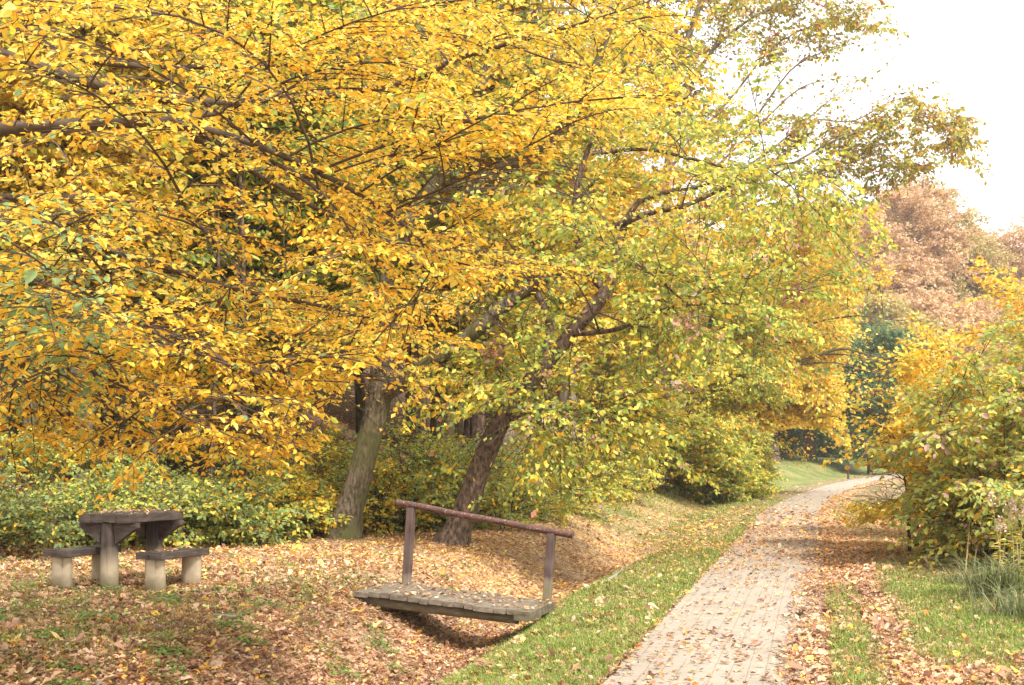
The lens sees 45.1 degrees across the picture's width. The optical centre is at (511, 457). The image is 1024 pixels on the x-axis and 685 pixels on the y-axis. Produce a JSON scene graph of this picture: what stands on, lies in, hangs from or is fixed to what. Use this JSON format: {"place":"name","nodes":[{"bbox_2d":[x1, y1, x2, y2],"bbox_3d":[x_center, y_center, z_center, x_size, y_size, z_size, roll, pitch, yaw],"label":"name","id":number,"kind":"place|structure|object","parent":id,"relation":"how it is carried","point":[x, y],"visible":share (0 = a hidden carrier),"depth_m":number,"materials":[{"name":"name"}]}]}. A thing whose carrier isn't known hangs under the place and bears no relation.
{"place":"outdoors","nodes":[
{"label":"outdoors","id":0,"kind":"place"},
{"bbox_2d":[0,211,1023,684],"bbox_3d":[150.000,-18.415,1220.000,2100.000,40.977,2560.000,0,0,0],"label":"ground","id":1,"kind":"structure","parent":0,"point":[828,473],"depth_m":19.81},
{"bbox_2d":[0,419,77,485],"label":"shrub","id":2,"kind":"object","parent":1,"relation":"on","point":[18,440],"visible":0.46,"depth_m":19.80,"materials":[{"name":"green plant"}]},
{"bbox_2d":[0,459,86,561],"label":"shrub","id":3,"kind":"object","parent":1,"relation":"on","point":[31,525],"visible":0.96,"depth_m":16.12,"materials":[{"name":"green plant"}]},
{"bbox_2d":[0,13,116,254],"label":"forest tree","id":4,"kind":"object","parent":1,"relation":"on","point":[34,150],"visible":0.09,"depth_m":19.44,"materials":[{"name":"yellow plant"}]},
{"bbox_2d":[0,478,122,556],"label":"shrub","id":5,"kind":"object","parent":1,"relation":"on","point":[61,498],"visible":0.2,"depth_m":17.40,"materials":[{"name":"green plant"}]},
{"bbox_2d":[43,545,121,589],"bbox_3d":[-4.418,1.201,12.699,0.317,0.562,0.817,0,0,22],"label":"bench","id":6,"kind":"object","parent":1,"relation":"on","point":[62,567],"visible":0.63,"depth_m":12.37,"materials":[{"name":"concrete"}]},
{"bbox_2d":[8,419,163,494],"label":"shrub","id":7,"kind":"object","parent":1,"relation":"on","point":[70,475],"visible":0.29,"depth_m":20.61,"materials":[{"name":"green plant"}]},
{"bbox_2d":[0,481,182,549],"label":"shrub","id":8,"kind":"object","parent":1,"relation":"on","point":[19,495],"visible":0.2,"depth_m":17.30,"materials":[{"name":"green plant"}]},
{"bbox_2d":[0,0,184,452],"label":"forest tree","id":9,"kind":"object","parent":1,"relation":"on","point":[41,162],"visible":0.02,"depth_m":20.66,"materials":[{"name":"yellow plant"}]},
{"bbox_2d":[0,4,207,474],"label":"forest tree","id":10,"kind":"object","parent":1,"relation":"on","point":[44,256],"visible":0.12,"depth_m":19.60,"materials":[{"name":"yellow plant"}]},
{"bbox_2d":[41,480,182,546],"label":"shrub","id":11,"kind":"object","parent":1,"relation":"on","point":[77,518],"visible":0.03,"depth_m":17.93,"materials":[{"name":"green plant"}]},
{"bbox_2d":[61,458,182,508],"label":"shrub","id":12,"kind":"object","parent":1,"relation":"on","point":[126,482],"visible":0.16,"depth_m":19.72,"materials":[{"name":"green plant"}]},
{"bbox_2d":[0,0,254,491],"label":"forest tree","id":13,"kind":"object","parent":1,"relation":"on","point":[164,240],"visible":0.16,"depth_m":19.94,"materials":[{"name":"yellow plant"}]},
{"bbox_2d":[78,510,183,589],"bbox_3d":[-3.974,1.028,12.913,0.710,0.931,0.903,0,0,22],"label":"picnic table","id":14,"kind":"object","parent":1,"relation":"on","point":[109,531],"visible":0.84,"depth_m":12.55,"materials":[{"name":"concrete"}]},
{"bbox_2d":[56,462,210,546],"bbox_3d":[-5.853,0.760,19.193,2.900,1.387,2.767,0,0,-22],"label":"shrub","id":15,"kind":"object","parent":1,"relation":"on","point":[94,481],"visible":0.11,"depth_m":18.64,"materials":[{"name":"green plant"}]},
{"bbox_2d":[0,0,285,478],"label":"forest tree","id":16,"kind":"object","parent":1,"relation":"on","point":[112,187],"visible":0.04,"depth_m":20.10,"materials":[{"name":"yellow plant"}]},
{"bbox_2d":[0,0,312,478],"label":"forest tree","id":17,"kind":"object","parent":1,"relation":"on","point":[154,139],"visible":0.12,"depth_m":19.92,"materials":[{"name":"yellow plant"}]},
{"bbox_2d":[108,389,210,469],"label":"shrub","id":18,"kind":"object","parent":1,"relation":"on","point":[161,459],"visible":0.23,"depth_m":23.77,"materials":[{"name":"orange plant"}]},
{"bbox_2d":[150,55,180,479],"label":"sapling","id":19,"kind":"object","parent":1,"relation":"on","point":[153,449],"visible":0.05,"depth_m":22.52,"materials":[{"name":"brown plant"}]},
{"bbox_2d":[136,548,208,591],"bbox_3d":[-3.527,1.241,12.856,0.316,0.561,0.817,0,0,22],"label":"bench","id":20,"kind":"object","parent":1,"relation":"on","point":[155,573],"visible":0.73,"depth_m":12.57,"materials":[{"name":"concrete"}]},
{"bbox_2d":[105,470,251,549],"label":"shrub","id":21,"kind":"object","parent":1,"relation":"on","point":[172,538],"visible":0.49,"depth_m":17.75,"materials":[{"name":"green plant"}]},
{"bbox_2d":[165,465,259,527],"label":"shrub","id":22,"kind":"object","parent":1,"relation":"on","point":[202,479],"visible":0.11,"depth_m":21.95,"materials":[{"name":"green plant"}]},
{"bbox_2d":[177,128,264,491],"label":"sapling","id":23,"kind":"object","parent":1,"relation":"on","point":[212,471],"visible":0.16,"depth_m":21.31,"materials":[{"name":"red plant"}]},
{"bbox_2d":[142,482,309,548],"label":"shrub","id":24,"kind":"object","parent":1,"relation":"on","point":[263,534],"visible":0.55,"depth_m":17.99,"materials":[{"name":"green plant"}]},
{"bbox_2d":[54,1,405,492],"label":"forest tree","id":25,"kind":"object","parent":1,"relation":"on","point":[263,232],"visible":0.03,"depth_m":22.31,"materials":[{"name":"yellow plant"}]},
{"bbox_2d":[184,378,276,465],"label":"shrub","id":26,"kind":"object","parent":1,"relation":"on","point":[202,448],"visible":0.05,"depth_m":25.78,"materials":[{"name":"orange plant"}]},
{"bbox_2d":[188,118,292,492],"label":"sapling","id":27,"kind":"object","parent":1,"relation":"on","point":[237,325],"visible":0.29,"depth_m":21.35,"materials":[{"name":"brown plant"}]},
{"bbox_2d":[189,90,300,492],"bbox_3d":[-4.824,-2.547,21.463,2.192,7.797,1.751,0,0,-39],"label":"sapling","id":28,"kind":"object","parent":1,"relation":"on","point":[243,265],"visible":0.34,"depth_m":21.23,"materials":[{"name":"red plant"}]},
{"bbox_2d":[127,85,371,440],"bbox_3d":[-5.308,-3.413,23.902,5.559,9.007,5.730,0,0,29],"label":"forest tree","id":29,"kind":"object","parent":1,"relation":"on","point":[211,242],"visible":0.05,"depth_m":22.88,"materials":[{"name":"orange plant"}]},
{"bbox_2d":[0,549,528,684],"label":"weeds","id":30,"kind":"object","parent":1,"relation":"on","point":[170,601],"visible":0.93,"depth_m":10.47,"materials":[{"name":"green plant"}]},
{"bbox_2d":[192,446,337,529],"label":"shrub","id":31,"kind":"object","parent":1,"relation":"on","point":[231,466],"visible":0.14,"depth_m":21.23,"materials":[{"name":"green plant"}]},
{"bbox_2d":[234,64,304,494],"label":"sapling","id":32,"kind":"object","parent":1,"relation":"on","point":[235,214],"visible":0.07,"depth_m":21.95,"materials":[{"name":"red plant"}]},
{"bbox_2d":[151,63,389,467],"bbox_3d":[-4.923,-3.354,23.689,5.404,9.192,6.007,0,0,1],"label":"forest tree","id":33,"kind":"object","parent":1,"relation":"on","point":[322,281],"visible":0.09,"depth_m":22.45,"materials":[{"name":"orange plant"}]},
{"bbox_2d":[188,473,353,546],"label":"shrub","id":34,"kind":"object","parent":1,"relation":"on","point":[277,513],"visible":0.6,"depth_m":18.49,"materials":[{"name":"green plant"}]},
{"bbox_2d":[105,0,458,479],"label":"forest tree","id":35,"kind":"object","parent":1,"relation":"on","point":[296,147],"visible":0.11,"depth_m":21.83,"materials":[{"name":"yellow plant"}]},
{"bbox_2d":[203,464,368,538],"bbox_3d":[-3.599,0.819,19.657,2.736,1.535,2.267,0,0,-36],"label":"shrub","id":36,"kind":"object","parent":1,"relation":"on","point":[305,496],"visible":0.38,"depth_m":19.43,"materials":[{"name":"green plant"}]},
{"bbox_2d":[126,0,461,446],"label":"forest tree","id":37,"kind":"object","parent":1,"relation":"on","point":[194,176],"visible":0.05,"depth_m":22.47,"materials":[{"name":"yellow plant"}]},
{"bbox_2d":[279,200,323,461],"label":"sapling","id":38,"kind":"object","parent":1,"relation":"on","point":[288,368],"visible":0.26,"depth_m":21.54,"materials":[{"name":"brown plant"}]},
{"bbox_2d":[249,408,364,532],"bbox_3d":[-3.406,0.302,20.580,1.950,2.284,2.101,0,0,19],"label":"shrub","id":39,"kind":"object","parent":1,"relation":"on","point":[334,455],"visible":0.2,"depth_m":20.67,"materials":[{"name":"green plant"}]},
{"bbox_2d":[255,464,374,536],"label":"shrub","id":40,"kind":"object","parent":1,"relation":"on","point":[339,485],"visible":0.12,"depth_m":20.56,"materials":[{"name":"green plant"}]},
{"bbox_2d":[300,419,369,502],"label":"shrub","id":41,"kind":"object","parent":1,"relation":"on","point":[339,462],"visible":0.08,"depth_m":24.81,"materials":[{"name":"green plant"}]},
{"bbox_2d":[269,4,453,436],"bbox_3d":[-3.498,-4.505,26.843,6.186,11.508,6.586,0,0,33],"label":"forest tree","id":42,"kind":"object","parent":1,"relation":"on","point":[360,396],"visible":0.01,"depth_m":26.86,"materials":[{"name":"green plant"}]},
{"bbox_2d":[0,0,728,514],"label":"hornbeam tree","id":43,"kind":"object","parent":1,"relation":"on","point":[32,346],"visible":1,"depth_m":7.77,"materials":[{"name":"yellow plant"}]},
{"bbox_2d":[314,456,442,536],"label":"shrub","id":44,"kind":"object","parent":1,"relation":"on","point":[391,491],"visible":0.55,"depth_m":20.53,"materials":[{"name":"green plant"}]},
{"bbox_2d":[346,432,451,528],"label":"shrub","id":45,"kind":"object","parent":1,"relation":"on","point":[431,515],"visible":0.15,"depth_m":21.69,"materials":[{"name":"green plant"}]},
{"bbox_2d":[325,419,486,533],"bbox_3d":[-1.771,0.337,21.445,2.699,2.185,2.983,0,0,0],"label":"shrub","id":46,"kind":"object","parent":1,"relation":"on","point":[419,487],"visible":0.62,"depth_m":20.96,"materials":[{"name":"green plant"}]},
{"bbox_2d":[266,0,630,456],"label":"forest tree","id":47,"kind":"object","parent":1,"relation":"on","point":[416,354],"visible":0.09,"depth_m":23.68,"materials":[{"name":"yellow plant"}]},
{"bbox_2d":[388,441,524,528],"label":"shrub","id":48,"kind":"object","parent":1,"relation":"on","point":[489,502],"visible":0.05,"depth_m":22.92,"materials":[{"name":"green plant"}]},
{"bbox_2d":[340,0,580,455],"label":"forest tree","id":49,"kind":"object","parent":1,"relation":"on","point":[520,344],"depth_m":26.94,"materials":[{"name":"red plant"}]},
{"bbox_2d":[310,0,611,458],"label":"forest tree","id":50,"kind":"object","parent":1,"relation":"on","point":[435,423],"visible":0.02,"depth_m":25.61,"materials":[{"name":"yellow plant"}]},
{"bbox_2d":[246,0,677,539],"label":"hornbeam tree","id":51,"kind":"object","parent":1,"relation":"on","point":[352,500],"visible":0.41,"depth_m":19.19,"materials":[{"name":"yellow plant"}]},
{"bbox_2d":[354,499,573,623],"bbox_3d":[-0.496,1.109,13.079,2.128,1.288,1.072,0,0,17],"label":"footbridge","id":52,"kind":"object","parent":1,"relation":"on","point":[385,596],"visible":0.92,"depth_m":13.09,"materials":[{"name":"brown wood"}]},
{"bbox_2d":[361,580,551,608],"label":"fallen leaves","id":53,"kind":"object","parent":52,"relation":"on","point":[438,592],"visible":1,"depth_m":13.04,"materials":[{"name":"brown plant"}]},
{"bbox_2d":[402,433,542,529],"bbox_3d":[-0.697,0.510,21.489,2.494,1.866,2.229,0,0,0],"label":"shrub","id":54,"kind":"object","parent":1,"relation":"on","point":[462,471],"visible":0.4,"depth_m":21.24,"materials":[{"name":"green plant"}]},
{"bbox_2d":[332,0,626,460],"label":"forest tree","id":55,"kind":"object","parent":1,"relation":"on","point":[476,420],"visible":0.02,"depth_m":25.67,"materials":[{"name":"yellow plant"}]},
{"bbox_2d":[391,201,592,443],"bbox_3d":[-0.542,-3.290,30.047,5.446,9.263,6.053,0,0,25],"label":"forest tree","id":56,"kind":"object","parent":1,"relation":"on","point":[522,375],"visible":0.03,"depth_m":29.89,"materials":[{"name":"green plant"}]},
{"bbox_2d":[17,325,975,545],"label":"fallen leaves","id":57,"kind":"object","parent":1,"relation":"on","point":[807,521],"visible":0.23,"depth_m":31.40,"materials":[{"name":"plant"}]},
{"bbox_2d":[370,98,622,428],"bbox_3d":[-0.905,-5.241,35.785,7.327,12.462,8.143,0,0,-41],"label":"forest tree","id":58,"kind":"object","parent":1,"relation":"on","point":[604,307],"visible":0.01,"depth_m":35.27,"materials":[{"name":"yellow plant"}]},
{"bbox_2d":[446,427,576,533],"bbox_3d":[-0.042,0.454,22.127,2.516,2.020,2.300,0,0,0],"label":"shrub","id":59,"kind":"object","parent":1,"relation":"on","point":[532,508],"visible":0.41,"depth_m":22.05,"materials":[{"name":"green plant"}]},
{"bbox_2d":[0,380,1023,684],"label":"fallen leaves","id":60,"kind":"object","parent":1,"relation":"on","point":[908,668],"depth_m":11.56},
{"bbox_2d":[0,484,1023,684],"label":"grass","id":61,"kind":"structure","parent":1,"relation":"on","point":[584,640],"depth_m":11.17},
{"bbox_2d":[465,439,565,524],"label":"shrub","id":62,"kind":"object","parent":1,"relation":"on","point":[546,495],"visible":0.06,"depth_m":23.95,"materials":[{"name":"green plant"}]},
{"bbox_2d":[398,0,638,467],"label":"forest tree","id":63,"kind":"object","parent":1,"relation":"on","point":[467,421],"visible":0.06,"depth_m":26.51,"materials":[{"name":"yellow plant"}]},
{"bbox_2d":[489,427,609,523],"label":"shrub","id":64,"kind":"object","parent":1,"relation":"on","point":[555,512],"visible":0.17,"depth_m":24.70,"materials":[{"name":"green plant"}]},
{"bbox_2d":[503,435,609,522],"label":"shrub","id":65,"kind":"object","parent":1,"relation":"on","point":[590,507],"visible":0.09,"depth_m":26.95,"materials":[{"name":"green plant"}]},
{"bbox_2d":[492,146,653,473],"bbox_3d":[0.642,-4.224,36.084,7.043,11.072,6.833,0,0,10],"label":"forest tree","id":66,"kind":"object","parent":1,"relation":"on","point":[608,321],"visible":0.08,"depth_m":35.00,"materials":[{"name":"yellow plant"}]},
{"bbox_2d":[527,429,643,512],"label":"shrub","id":67,"kind":"object","parent":1,"relation":"on","point":[601,495],"visible":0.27,"depth_m":27.61,"materials":[{"name":"green plant"}]},
{"bbox_2d":[522,346,702,482],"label":"tree","id":68,"kind":"object","parent":1,"relation":"on","point":[584,398],"visible":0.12,"depth_m":38.23,"materials":[{"name":"green plant"}]},
{"bbox_2d":[574,436,672,501],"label":"shrub","id":69,"kind":"object","parent":1,"relation":"on","point":[645,483],"visible":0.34,"depth_m":33.81,"materials":[{"name":"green plant"}]},
{"bbox_2d":[505,0,749,454],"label":"forest tree","id":70,"kind":"object","parent":1,"relation":"on","point":[563,397],"visible":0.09,"depth_m":35.82,"materials":[{"name":"yellow plant"}]},
{"bbox_2d":[575,130,715,485],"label":"forest tree","id":71,"kind":"object","parent":1,"relation":"on","point":[578,367],"visible":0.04,"depth_m":43.53,"materials":[{"name":"yellow plant"}]},
{"bbox_2d":[584,211,709,478],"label":"forest tree","id":72,"kind":"object","parent":1,"relation":"on","point":[649,351],"visible":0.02,"depth_m":49.28,"materials":[{"name":"yellow plant"}]},
{"bbox_2d":[397,0,897,546],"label":"hornbeam tree","id":73,"kind":"object","parent":1,"relation":"on","point":[599,418],"visible":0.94,"depth_m":17.80,"materials":[{"name":"yellow plant"}]},
{"bbox_2d":[634,449,721,498],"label":"shrub","id":74,"kind":"object","parent":1,"relation":"on","point":[683,488],"visible":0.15,"depth_m":42.21,"materials":[{"name":"green plant"}]},
{"bbox_2d":[575,225,823,494],"bbox_3d":[5.856,-3.269,40.060,9.064,9.030,7.630,0,0,0],"label":"tree","id":75,"kind":"object","parent":1,"relation":"on","point":[738,385],"visible":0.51,"depth_m":39.73,"materials":[{"name":"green plant"}]},
{"bbox_2d":[662,441,761,503],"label":"shrub","id":76,"kind":"object","parent":1,"relation":"on","point":[730,488],"visible":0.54,"depth_m":41.92,"materials":[{"name":"green plant"}]},
{"bbox_2d":[703,433,788,504],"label":"shrub","id":77,"kind":"object","parent":1,"relation":"on","point":[757,491],"visible":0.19,"depth_m":43.78,"materials":[{"name":"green plant"}]},
{"bbox_2d":[743,441,779,493],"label":"shrub","id":78,"kind":"object","parent":1,"relation":"on","point":[768,455],"visible":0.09,"depth_m":49.88,"materials":[{"name":"green plant"}]},
{"bbox_2d":[751,340,838,461],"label":"dark green tree","id":79,"kind":"object","parent":1,"relation":"on","point":[776,448],"visible":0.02,"depth_m":79.50,"materials":[{"name":"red plant"}]},
{"bbox_2d":[675,186,916,471],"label":"tree","id":80,"kind":"object","parent":1,"relation":"on","point":[795,416],"visible":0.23,"depth_m":49.46,"materials":[{"name":"yellow plant"}]},
{"bbox_2d":[602,0,992,460],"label":"tall tree","id":81,"kind":"object","parent":1,"relation":"on","point":[954,143],"visible":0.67,"depth_m":40.70,"materials":[{"name":"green plant"}]},
{"bbox_2d":[682,190,940,442],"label":"tree","id":82,"kind":"object","parent":1,"relation":"on","point":[834,309],"visible":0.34,"depth_m":45.16,"materials":[{"name":"yellow plant"}]},
{"bbox_2d":[795,412,864,456],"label":"dark bush","id":83,"kind":"object","parent":1,"relation":"on","point":[831,445],"visible":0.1,"depth_m":90.81,"materials":[{"name":"green plant"}]},
{"bbox_2d":[793,338,867,460],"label":"dark green tree","id":84,"kind":"object","parent":1,"relation":"on","point":[807,440],"visible":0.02,"depth_m":83.58,"materials":[{"name":"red plant"}]},
{"bbox_2d":[823,303,926,473],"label":"dark green tree","id":85,"kind":"object","parent":1,"relation":"on","point":[885,335],"visible":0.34,"depth_m":80.40,"materials":[{"name":"green plant"}]},
{"bbox_2d":[813,204,946,370],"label":"hill tree","id":86,"kind":"object","parent":1,"relation":"on","point":[902,285],"visible":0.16,"depth_m":117.98,"materials":[{"name":"brown plant"}]},
{"bbox_2d":[843,481,920,513],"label":"yellow bush","id":87,"kind":"object","parent":1,"relation":"on","point":[878,502],"visible":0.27,"depth_m":32.72,"materials":[{"name":"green plant"}]},
{"bbox_2d":[838,289,951,420],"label":"hill tree","id":88,"kind":"object","parent":1,"relation":"on","point":[892,303],"visible":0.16,"depth_m":106.07,"materials":[{"name":"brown plant"}]},
{"bbox_2d":[853,176,962,299],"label":"hill tree","id":89,"kind":"object","parent":1,"relation":"on","point":[904,222],"visible":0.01,"depth_m":133.88,"materials":[{"name":"brown plant"}]},
{"bbox_2d":[840,173,990,307],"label":"hill tree","id":90,"kind":"object","parent":1,"relation":"on","point":[920,204],"visible":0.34,"depth_m":125.44,"materials":[{"name":"brown plant"}]},
{"bbox_2d":[820,311,1013,552],"bbox_3d":[6.465,-0.419,19.629,3.251,4.003,3.539,0,0,0],"label":"yellow bush","id":91,"kind":"object","parent":1,"relation":"on","point":[905,366],"visible":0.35,"depth_m":19.41,"materials":[{"name":"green plant"}]},
{"bbox_2d":[849,303,1023,568],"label":"tall bush","id":92,"kind":"object","parent":1,"relation":"on","point":[965,488],"visible":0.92,"depth_m":16.54,"materials":[{"name":"green plant"}]},
{"bbox_2d":[881,282,993,402],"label":"hill tree","id":93,"kind":"object","parent":1,"relation":"on","point":[940,310],"visible":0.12,"depth_m":109.82,"materials":[{"name":"brown plant"}]},
{"bbox_2d":[877,322,1014,534],"bbox_3d":[8.445,-0.516,23.532,3.102,4.164,3.372,0,0,15],"label":"yellow bush","id":94,"kind":"object","parent":1,"relation":"on","point":[934,347],"visible":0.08,"depth_m":23.67,"materials":[{"name":"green plant"}]},
{"bbox_2d":[881,547,1023,599],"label":"grass tussock","id":95,"kind":"object","parent":1,"relation":"on","point":[999,577],"depth_m":12.93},
{"bbox_2d":[886,249,1023,462],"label":"orange bush","id":96,"kind":"object","parent":1,"relation":"on","point":[994,280],"visible":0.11,"depth_m":22.44,"materials":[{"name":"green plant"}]},
{"bbox_2d":[902,181,1020,315],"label":"hill tree","id":97,"kind":"object","parent":1,"relation":"on","point":[963,283],"visible":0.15,"depth_m":132.05,"materials":[{"name":"brown plant"}]},
{"bbox_2d":[903,462,1023,567],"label":"tall bush","id":98,"kind":"object","parent":1,"relation":"on","point":[971,550],"visible":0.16,"depth_m":17.37,"materials":[{"name":"green plant"}]},
{"bbox_2d":[918,575,1023,622],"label":"grass tussock","id":99,"kind":"object","parent":1,"relation":"on","point":[1012,607],"depth_m":11.49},
{"bbox_2d":[942,293,1007,415],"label":"hill tree","id":100,"kind":"object","parent":1,"relation":"on","point":[988,310],"visible":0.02,"depth_m":113.83,"materials":[{"name":"brown plant"}]},
{"bbox_2d":[957,221,1023,315],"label":"hill tree","id":101,"kind":"object","parent":1,"relation":"on","point":[1020,270],"visible":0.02,"depth_m":137.19,"materials":[{"name":"brown plant"}]},
{"bbox_2d":[963,215,1023,317],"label":"hill tree","id":102,"kind":"object","parent":1,"relation":"on","point":[1019,237],"visible":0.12,"depth_m":135.64,"materials":[{"name":"brown plant"}]},
{"bbox_2d":[975,282,1023,549],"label":"tall bush","id":103,"kind":"object","parent":1,"relation":"on","point":[1020,379],"visible":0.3,"depth_m":17.80,"materials":[{"name":"yellow plant"}]},
{"bbox_2d":[984,491,1023,578],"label":"goldenrod plant","id":104,"kind":"object","parent":1,"relation":"on","point":[1012,507],"visible":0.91,"depth_m":14.71,"materials":[{"name":"green plant"}]},
{"bbox_2d":[317,0,1023,266],"label":"sky","id":105,"kind":"structure","parent":0,"point":[974,49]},
{"bbox_2d":[603,474,901,684],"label":"brick path","id":106,"kind":"structure","parent":0,"point":[749,664],"depth_m":11.33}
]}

